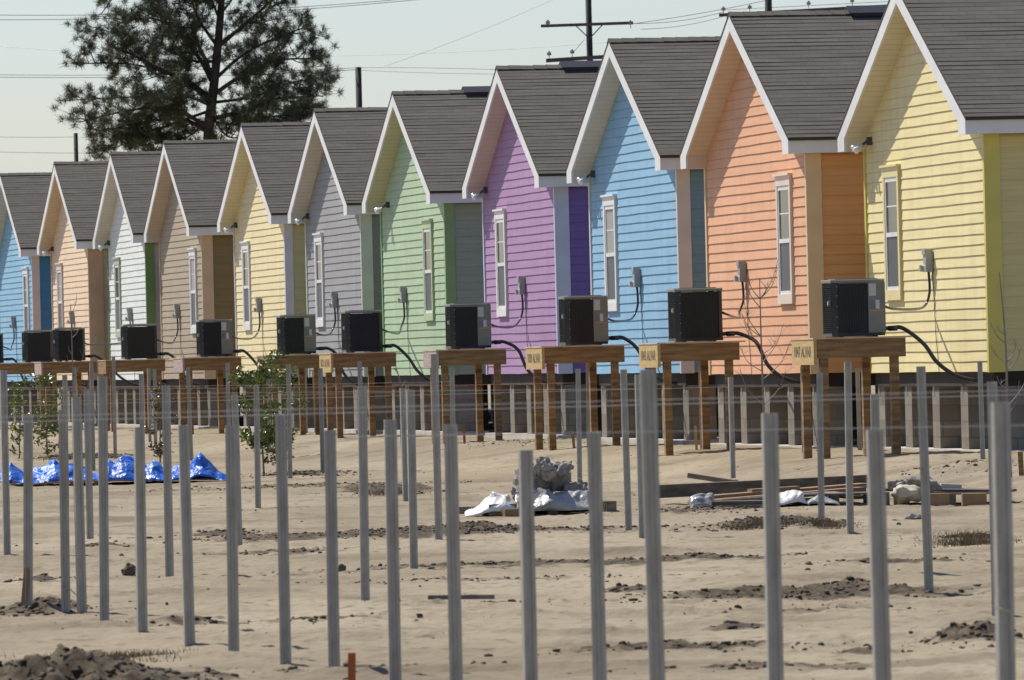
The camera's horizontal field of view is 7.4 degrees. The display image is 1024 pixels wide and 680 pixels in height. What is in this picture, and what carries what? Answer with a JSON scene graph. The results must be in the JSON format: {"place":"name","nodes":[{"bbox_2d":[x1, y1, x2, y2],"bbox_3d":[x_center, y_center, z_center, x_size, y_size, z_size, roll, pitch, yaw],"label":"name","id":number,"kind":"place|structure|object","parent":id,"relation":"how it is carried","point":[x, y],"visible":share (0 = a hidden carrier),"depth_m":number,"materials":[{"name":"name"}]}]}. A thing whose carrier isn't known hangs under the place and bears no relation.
{"place":"outdoors","nodes":[
{"label":"outdoors","id":0,"kind":"place"},
{"bbox_2d":[4,645,205,662],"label":"dry grass","id":1,"kind":"structure","parent":0,"point":[116,655],"depth_m":42.18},
{"bbox_2d":[0,0,887,172],"label":"sky","id":2,"kind":"structure","parent":0,"point":[404,28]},
{"bbox_2d":[57,385,874,411],"bbox_3d":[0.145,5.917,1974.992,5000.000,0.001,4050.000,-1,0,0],"label":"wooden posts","id":3,"kind":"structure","parent":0,"point":[489,392],"depth_m":356.69,"materials":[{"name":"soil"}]},
{"bbox_2d":[50,0,343,160],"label":"pine tree","id":4,"kind":"object","parent":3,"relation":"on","point":[132,131],"visible":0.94,"depth_m":261.72,"materials":[{"name":"green plant"}]},
{"bbox_2d":[541,0,632,62],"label":"utility pole","id":5,"kind":"object","parent":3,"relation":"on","point":[588,24],"visible":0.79,"depth_m":271.71,"materials":[{"name":"brown wood"}]},
{"bbox_2d":[719,0,886,16],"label":"utility pole","id":6,"kind":"object","parent":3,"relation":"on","point":[768,5],"visible":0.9,"depth_m":289.72,"materials":[{"name":"brown wood"}]},
{"bbox_2d":[0,406,1023,679],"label":"ground","id":7,"kind":"structure","parent":0,"point":[494,626],"depth_m":55.64,"materials":[{"name":"sand"}]},
{"bbox_2d":[0,370,10,554],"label":"steel post","id":8,"kind":"object","parent":7,"relation":"on","point":[5,466],"visible":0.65,"depth_m":66.50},
{"bbox_2d":[8,375,36,458],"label":"leafy sapling","id":9,"kind":"object","parent":7,"relation":"on","point":[19,393],"visible":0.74,"depth_m":137.28,"materials":[{"name":"green plant"}]},
{"bbox_2d":[23,414,32,606],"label":"steel post","id":10,"kind":"object","parent":7,"relation":"on","point":[27,494],"visible":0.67,"depth_m":50.73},
{"bbox_2d":[0,362,57,426],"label":"wooden stand","id":11,"kind":"object","parent":7,"relation":"on","point":[17,368],"visible":0.23,"depth_m":176.11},
{"bbox_2d":[21,324,87,387],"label":"air conditioner","id":12,"kind":"object","parent":11,"relation":"on","point":[37,347],"visible":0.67,"depth_m":176.33,"materials":[{"name":"metal"}]},
{"bbox_2d":[0,172,58,424],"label":"clapboard house","id":13,"kind":"structure","parent":7,"relation":"on","point":[25,289],"depth_m":186.59,"materials":[{"name":"paint"}]},
{"bbox_2d":[21,267,29,332],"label":"window","id":14,"kind":"structure","parent":13,"relation":"in","point":[25,270],"depth_m":185.51,"materials":[{"name":"glass"}]},
{"bbox_2d":[29,368,62,454],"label":"leafy sapling","id":15,"kind":"object","parent":7,"relation":"on","point":[43,381],"visible":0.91,"depth_m":141.19,"materials":[{"name":"green plant"}]},
{"bbox_2d":[0,459,96,483],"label":"tarp","id":16,"kind":"object","parent":7,"relation":"on","point":[49,472],"visible":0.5,"depth_m":106.15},
{"bbox_2d":[58,410,70,612],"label":"steel post","id":17,"kind":"object","parent":7,"relation":"on","point":[64,511],"visible":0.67,"depth_m":50.48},
{"bbox_2d":[34,361,96,429],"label":"wooden stand","id":18,"kind":"object","parent":7,"relation":"on","point":[41,368],"visible":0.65,"depth_m":168.59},
{"bbox_2d":[52,321,138,385],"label":"air conditioner","id":19,"kind":"object","parent":18,"relation":"on","point":[61,338],"visible":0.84,"depth_m":168.79,"materials":[{"name":"metal"}]},
{"bbox_2d":[71,397,86,613],"bbox_3d":[-2.740,1.221,50.385,0.061,1.720,0.033,-1,0,-19],"label":"steel post","id":20,"kind":"object","parent":7,"relation":"on","point":[79,516],"visible":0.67,"depth_m":50.38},
{"bbox_2d":[83,390,93,538],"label":"steel post","id":21,"kind":"object","parent":7,"relation":"on","point":[88,474],"visible":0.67,"depth_m":71.94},
{"bbox_2d":[89,362,95,470],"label":"steel post","id":22,"kind":"object","parent":7,"relation":"on","point":[91,371],"visible":0.65,"depth_m":120.82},
{"bbox_2d":[98,376,108,620],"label":"steel post","id":23,"kind":"object","parent":7,"relation":"on","point":[103,504],"visible":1,"depth_m":48.45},
{"bbox_2d":[112,357,116,457],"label":"steel post","id":24,"kind":"object","parent":7,"relation":"on","point":[114,410],"visible":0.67,"depth_m":134.26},
{"bbox_2d":[98,358,168,431],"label":"wooden stand","id":25,"kind":"object","parent":7,"relation":"on","point":[126,365],"visible":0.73,"depth_m":161.13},
{"bbox_2d":[120,318,203,387],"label":"air conditioner","id":26,"kind":"object","parent":25,"relation":"on","point":[138,342],"visible":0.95,"depth_m":161.29,"materials":[{"name":"metal"}]},
{"bbox_2d":[36,160,240,425],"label":"clapboard house","id":27,"kind":"structure","parent":7,"relation":"on","point":[65,242],"depth_m":177.94,"materials":[{"name":"paint"}]},
{"bbox_2d":[55,263,63,327],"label":"window","id":28,"kind":"structure","parent":27,"relation":"in","point":[59,266],"depth_m":180.90,"materials":[{"name":"glass"}]},
{"bbox_2d":[134,427,147,631],"bbox_3d":[-2.176,1.286,46.627,0.071,1.550,0.037,-1,0,-19],"label":"steel post","id":29,"kind":"object","parent":7,"relation":"on","point":[140,530],"visible":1,"depth_m":46.62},
{"bbox_2d":[95,452,225,482],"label":"tarp","id":30,"kind":"object","parent":7,"relation":"on","point":[202,467],"visible":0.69,"depth_m":105.86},
{"bbox_2d":[144,382,181,461],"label":"leafy sapling","id":31,"kind":"object","parent":7,"relation":"on","point":[158,452],"visible":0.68,"depth_m":127.77,"materials":[{"name":"green plant"}]},
{"bbox_2d":[161,385,173,576],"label":"steel post","id":32,"kind":"object","parent":7,"relation":"on","point":[168,503],"visible":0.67,"depth_m":59.54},
{"bbox_2d":[92,151,243,427],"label":"clapboard house","id":33,"kind":"structure","parent":7,"relation":"on","point":[133,278],"depth_m":171.24,"materials":[{"name":"paint"}]},
{"bbox_2d":[112,257,121,336],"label":"window","id":34,"kind":"structure","parent":33,"relation":"in","point":[117,268],"depth_m":173.17,"materials":[{"name":"glass"}]},
{"bbox_2d":[178,425,194,645],"bbox_3d":[-1.792,1.251,43.883,0.065,1.561,0.034,-1,0,-13],"label":"steel post","id":35,"kind":"object","parent":7,"relation":"on","point":[186,535],"visible":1,"depth_m":43.87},
{"bbox_2d":[186,367,192,460],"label":"steel post","id":36,"kind":"object","parent":7,"relation":"on","point":[189,411],"visible":0.67,"depth_m":129.09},
{"bbox_2d":[173,356,245,434],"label":"wooden stand","id":37,"kind":"object","parent":7,"relation":"on","point":[180,365],"visible":0.77,"depth_m":150.77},
{"bbox_2d":[195,312,285,386],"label":"air conditioner","id":38,"kind":"object","parent":37,"relation":"on","point":[214,337],"visible":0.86,"depth_m":150.92,"materials":[{"name":"metal"}]},
{"bbox_2d":[225,425,238,651],"bbox_3d":[-1.487,1.238,42.305,0.075,1.568,0.032,-1,0,0],"label":"steel post","id":39,"kind":"object","parent":7,"relation":"on","point":[232,536],"visible":1,"depth_m":42.29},
{"bbox_2d":[231,394,242,545],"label":"steel post","id":40,"kind":"object","parent":7,"relation":"on","point":[234,410],"visible":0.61,"depth_m":67.93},
{"bbox_2d":[253,385,260,507],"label":"steel post","id":41,"kind":"object","parent":7,"relation":"on","point":[257,453],"visible":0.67,"depth_m":85.27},
{"bbox_2d":[227,347,294,474],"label":"leafy sapling","id":42,"kind":"object","parent":7,"relation":"on","point":[259,378],"visible":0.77,"depth_m":109.28,"materials":[{"name":"green plant"}]},
{"bbox_2d":[216,122,313,430],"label":"clapboard house","id":43,"kind":"structure","parent":7,"relation":"on","point":[269,263],"depth_m":153.08,"materials":[{"name":"paint"}]},
{"bbox_2d":[240,241,251,329],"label":"window","id":44,"kind":"structure","parent":43,"relation":"in","point":[245,245],"depth_m":155.42,"materials":[{"name":"glass"}]},
{"bbox_2d":[275,415,290,664],"bbox_3d":[-1.177,1.204,41.025,0.066,1.634,0.034,-1,0,0],"label":"steel post","id":45,"kind":"object","parent":7,"relation":"on","point":[283,537],"visible":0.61,"depth_m":41.01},
{"bbox_2d":[256,354,322,434],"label":"wooden stand","id":46,"kind":"object","parent":7,"relation":"on","point":[309,360],"visible":0.39,"depth_m":142.87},
{"bbox_2d":[276,308,362,385],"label":"air conditioner","id":47,"kind":"object","parent":46,"relation":"on","point":[296,335],"visible":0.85,"depth_m":143.01,"materials":[{"name":"metal"}]},
{"bbox_2d":[286,364,292,477],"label":"steel post","id":48,"kind":"object","parent":7,"relation":"on","point":[289,417],"visible":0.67,"depth_m":106.26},
{"bbox_2d":[272,361,309,442],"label":"leafy sapling","id":49,"kind":"object","parent":7,"relation":"on","point":[278,374],"visible":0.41,"depth_m":127.73,"materials":[{"name":"green plant"}]},
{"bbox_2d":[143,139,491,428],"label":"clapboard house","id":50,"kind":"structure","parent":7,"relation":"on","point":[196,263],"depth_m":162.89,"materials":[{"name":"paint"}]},
{"bbox_2d":[187,248,197,332],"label":"window","id":51,"kind":"structure","parent":50,"relation":"in","point":[192,251],"depth_m":162.10,"materials":[{"name":"glass"}]},
{"bbox_2d":[318,368,324,471],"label":"steel post","id":52,"kind":"object","parent":7,"relation":"on","point":[321,417],"visible":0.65,"depth_m":110.08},
{"bbox_2d":[324,430,339,666],"bbox_3d":[-0.897,1.239,39.805,0.068,1.574,0.032,-1,0,0],"label":"steel post","id":53,"kind":"object","parent":7,"relation":"on","point":[332,549],"visible":1,"depth_m":39.79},
{"bbox_2d":[318,351,400,437],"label":"wooden stand","id":54,"kind":"object","parent":7,"relation":"on","point":[329,362],"visible":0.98,"depth_m":134.71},
{"bbox_2d":[340,303,449,386],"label":"air conditioner","id":55,"kind":"object","parent":54,"relation":"on","point":[361,330],"visible":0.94,"depth_m":134.88,"materials":[{"name":"metal"}]},
{"bbox_2d":[357,387,369,600],"bbox_3d":[-0.961,1.172,51.638,0.075,1.737,0.034,-1,0,-6],"label":"steel post","id":56,"kind":"object","parent":7,"relation":"on","point":[363,505],"visible":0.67,"depth_m":51.62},
{"bbox_2d":[287,107,494,434],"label":"clapboard house","id":57,"kind":"structure","parent":7,"relation":"on","point":[343,251],"depth_m":145.28,"materials":[{"name":"paint"}]},
{"bbox_2d":[312,232,325,326],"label":"window","id":58,"kind":"structure","parent":57,"relation":"in","point":[318,237],"depth_m":147.47,"materials":[{"name":"glass"}]},
{"bbox_2d":[384,419,401,679],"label":"steel post","id":59,"kind":"object","parent":7,"relation":"on","point":[392,545],"visible":1,"depth_m":37.91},
{"bbox_2d":[399,388,408,500],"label":"steel post","id":60,"kind":"object","parent":7,"relation":"on","point":[404,451],"visible":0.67,"depth_m":87.62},
{"bbox_2d":[407,390,417,568],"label":"steel post","id":61,"kind":"object","parent":7,"relation":"on","point":[412,495],"visible":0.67,"depth_m":58.34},
{"bbox_2d":[431,354,442,539],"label":"steel post","id":62,"kind":"object","parent":7,"relation":"on","point":[436,450],"visible":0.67,"depth_m":67.76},
{"bbox_2d":[449,368,454,424],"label":"steel post","id":63,"kind":"object","parent":7,"relation":"on","point":[452,394],"visible":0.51,"depth_m":92.36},
{"bbox_2d":[444,424,462,679],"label":"steel post","id":64,"kind":"object","parent":7,"relation":"on","point":[453,553],"visible":1,"depth_m":36.50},
{"bbox_2d":[422,348,510,443],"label":"wooden stand","id":65,"kind":"object","parent":7,"relation":"on","point":[479,358],"visible":0.76,"depth_m":124.09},
{"bbox_2d":[444,295,559,385],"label":"air conditioner","id":66,"kind":"object","parent":65,"relation":"on","point":[467,327],"visible":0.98,"depth_m":124.26,"materials":[{"name":"metal"}]},
{"bbox_2d":[361,86,601,434],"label":"clapboard house","id":67,"kind":"structure","parent":7,"relation":"on","point":[431,234],"depth_m":136.80,"materials":[{"name":"paint"}]},
{"bbox_2d":[420,218,434,320],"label":"window","id":68,"kind":"structure","parent":67,"relation":"in","point":[427,224],"depth_m":135.99,"materials":[{"name":"glass"}]},
{"bbox_2d":[464,492,516,515],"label":"plastic sheet","id":69,"kind":"object","parent":7,"relation":"on","point":[502,501],"visible":0.88,"depth_m":77.42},
{"bbox_2d":[0,438,1022,679],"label":"soil clods","id":70,"kind":"object","parent":7,"relation":"on","point":[90,655],"visible":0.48,"depth_m":50.55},
{"bbox_2d":[518,450,537,679],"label":"steel post","id":71,"kind":"object","parent":7,"relation":"on","point":[527,565],"visible":1,"depth_m":34.65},
{"bbox_2d":[479,499,616,516],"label":"pallet","id":72,"kind":"object","parent":7,"relation":"on","point":[609,505],"visible":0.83,"depth_m":77.47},
{"bbox_2d":[515,487,588,513],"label":"plastic sheet","id":73,"kind":"object","parent":72,"relation":"on","point":[568,501],"visible":0.73,"depth_m":77.38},
{"bbox_2d":[525,344,629,449],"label":"wooden stand","id":74,"kind":"object","parent":7,"relation":"on","point":[538,358],"visible":0.97,"depth_m":113.91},
{"bbox_2d":[558,287,682,385],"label":"air conditioner","id":75,"kind":"object","parent":74,"relation":"on","point":[583,319],"visible":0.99,"depth_m":114.05,"materials":[{"name":"metal"}]},
{"bbox_2d":[576,369,581,482],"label":"steel post","id":76,"kind":"object","parent":7,"relation":"on","point":[578,426],"visible":0.67,"depth_m":94.34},
{"bbox_2d":[587,431,606,679],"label":"steel post","id":77,"kind":"object","parent":7,"relation":"on","point":[597,575],"visible":1,"depth_m":32.86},
{"bbox_2d":[0,394,1023,422],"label":"marking string","id":78,"kind":"object","parent":77,"relation":"attached to","point":[510,408],"visible":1,"depth_m":33.00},
{"bbox_2d":[620,369,631,529],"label":"steel post","id":79,"kind":"object","parent":7,"relation":"on","point":[626,457],"visible":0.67,"depth_m":69.75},
{"bbox_2d":[635,375,644,537],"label":"steel post","id":80,"kind":"object","parent":7,"relation":"on","point":[640,501],"visible":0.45,"depth_m":67.52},
{"bbox_2d":[640,369,664,679],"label":"steel post","id":81,"kind":"object","parent":7,"relation":"on","point":[652,532],"visible":1,"depth_m":29.05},
{"bbox_2d":[346,425,1023,436],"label":"marking string","id":82,"kind":"object","parent":81,"relation":"attached to","point":[674,431],"visible":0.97,"depth_m":29.00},
{"bbox_2d":[461,60,861,438],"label":"clapboard house","id":83,"kind":"structure","parent":7,"relation":"on","point":[535,227],"depth_m":126.30,"materials":[{"name":"paint"}]},
{"bbox_2d":[492,208,508,316],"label":"window","id":84,"kind":"structure","parent":83,"relation":"in","point":[502,310],"depth_m":128.69,"materials":[{"name":"glass"}]},
{"bbox_2d":[638,341,745,455],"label":"wooden stand","id":85,"kind":"object","parent":7,"relation":"on","point":[653,355],"visible":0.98,"depth_m":105.09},
{"bbox_2d":[667,282,799,383],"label":"air conditioner","id":86,"kind":"object","parent":85,"relation":"on","point":[694,314],"visible":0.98,"depth_m":105.30,"materials":[{"name":"metal"}]},
{"bbox_2d":[566,36,878,444],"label":"clapboard house","id":87,"kind":"structure","parent":7,"relation":"on","point":[646,214],"depth_m":116.20,"materials":[{"name":"paint"}]},
{"bbox_2d":[600,194,618,310],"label":"window","id":88,"kind":"structure","parent":87,"relation":"in","point":[609,201],"depth_m":118.52,"materials":[{"name":"glass"}]},
{"bbox_2d":[728,377,735,478],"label":"steel post","id":89,"kind":"object","parent":7,"relation":"on","point":[731,433],"visible":0.67,"depth_m":95.43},
{"bbox_2d":[731,261,791,412],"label":"bare sapling","id":90,"kind":"object","parent":7,"relation":"on","point":[762,360],"visible":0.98,"depth_m":96.26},
{"bbox_2d":[660,475,866,497],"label":"board","id":91,"kind":"object","parent":7,"relation":"on","point":[678,490],"depth_m":80.90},
{"bbox_2d":[699,515,829,530],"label":"dry grass","id":92,"kind":"structure","parent":7,"relation":"on","point":[760,523],"depth_m":69.31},
{"bbox_2d":[761,413,783,679],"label":"steel post","id":93,"kind":"object","parent":7,"relation":"on","point":[772,554],"visible":1,"depth_m":30.06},
{"bbox_2d":[12,390,1019,416],"bbox_3d":[0.027,0.239,30.000,4.210,0.010,0.002,-1,0,0],"label":"marking string","id":94,"kind":"object","parent":93,"relation":"attached to","point":[515,403],"visible":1,"depth_m":30.00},
{"bbox_2d":[679,5,885,448],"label":"clapboard house","id":95,"kind":"structure","parent":7,"relation":"on","point":[783,182],"depth_m":107.10,"materials":[{"name":"paint"}]},
{"bbox_2d":[772,173,794,303],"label":"window","id":96,"kind":"structure","parent":95,"relation":"in","point":[783,181],"depth_m":106.09,"materials":[{"name":"glass"}]},
{"bbox_2d":[816,373,824,518],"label":"steel post","id":97,"kind":"object","parent":7,"relation":"on","point":[820,448],"visible":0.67,"depth_m":72.09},
{"bbox_2d":[798,514,858,528],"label":"dry grass","id":98,"kind":"structure","parent":7,"relation":"on","point":[823,524],"depth_m":69.05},
{"bbox_2d":[780,491,889,506],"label":"pallet","id":99,"kind":"object","parent":7,"relation":"on","point":[834,496],"visible":0.2,"depth_m":78.34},
{"bbox_2d":[690,483,866,498],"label":"board","id":100,"kind":"object","parent":99,"relation":"on","point":[729,495],"visible":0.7,"depth_m":79.30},
{"bbox_2d":[780,490,809,505],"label":"plastic sheet","id":101,"kind":"object","parent":99,"relation":"on","point":[792,497],"visible":0.76,"depth_m":78.01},
{"bbox_2d":[844,362,853,532],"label":"steel post","id":102,"kind":"object","parent":7,"relation":"on","point":[849,449],"visible":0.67,"depth_m":66.99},
{"bbox_2d":[790,336,911,458],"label":"wooden stand","id":103,"kind":"object","parent":7,"relation":"on","point":[807,353],"visible":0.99,"depth_m":97.39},
{"bbox_2d":[821,272,977,382],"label":"air conditioner","id":104,"kind":"object","parent":103,"relation":"on","point":[854,307],"visible":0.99,"depth_m":97.50,"materials":[{"name":"metal"}]},
{"bbox_2d":[855,368,861,449],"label":"steel post","id":105,"kind":"object","parent":7,"relation":"on","point":[858,408],"visible":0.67,"depth_m":101.28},
{"bbox_2d":[870,394,879,429],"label":"steel post","id":106,"kind":"object","parent":7,"relation":"on","point":[875,418],"visible":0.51,"depth_m":54.53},
{"bbox_2d":[866,429,890,679],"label":"steel post","id":107,"kind":"object","parent":7,"relation":"on","point":[878,553],"visible":1,"depth_m":28.02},
{"bbox_2d":[890,484,920,503],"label":"cement bag","id":108,"kind":"object","parent":7,"relation":"on","point":[901,493],"visible":0.92,"depth_m":78.47,"materials":[{"name":"beige paper"}]},
{"bbox_2d":[916,366,933,592],"bbox_3d":[2.606,1.052,50.017,0.080,1.775,0.033,-1,0,3],"label":"steel post","id":109,"kind":"object","parent":7,"relation":"on","point":[925,485],"visible":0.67,"depth_m":50.00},
{"bbox_2d":[836,0,1023,450],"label":"clapboard house","id":110,"kind":"structure","parent":7,"relation":"on","point":[932,126],"depth_m":99.25,"materials":[{"name":"paint"}]},
{"bbox_2d":[879,164,903,300],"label":"window","id":111,"kind":"structure","parent":110,"relation":"in","point":[891,181],"depth_m":102.05,"materials":[{"name":"glass"}]},
{"bbox_2d":[899,527,1022,546],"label":"dry grass","id":112,"kind":"structure","parent":7,"relation":"on","point":[975,541],"depth_m":62.26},
{"bbox_2d":[961,493,986,504],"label":"timber block","id":113,"kind":"object","parent":7,"relation":"on","point":[973,498],"depth_m":78.34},
{"bbox_2d":[977,361,984,458],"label":"steel post","id":114,"kind":"object","parent":7,"relation":"on","point":[981,410],"visible":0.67,"depth_m":91.97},
{"bbox_2d":[987,382,997,615],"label":"steel post","id":115,"kind":"object","parent":7,"relation":"on","point":[991,388],"visible":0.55,"depth_m":45.21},
{"bbox_2d":[990,402,1015,679],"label":"steel post","id":116,"kind":"object","parent":7,"relation":"on","point":[1003,535],"visible":1,"depth_m":26.49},
{"bbox_2d":[985,272,1023,464],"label":"bare sapling","id":117,"kind":"object","parent":7,"relation":"on","point":[1006,360],"visible":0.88,"depth_m":85.62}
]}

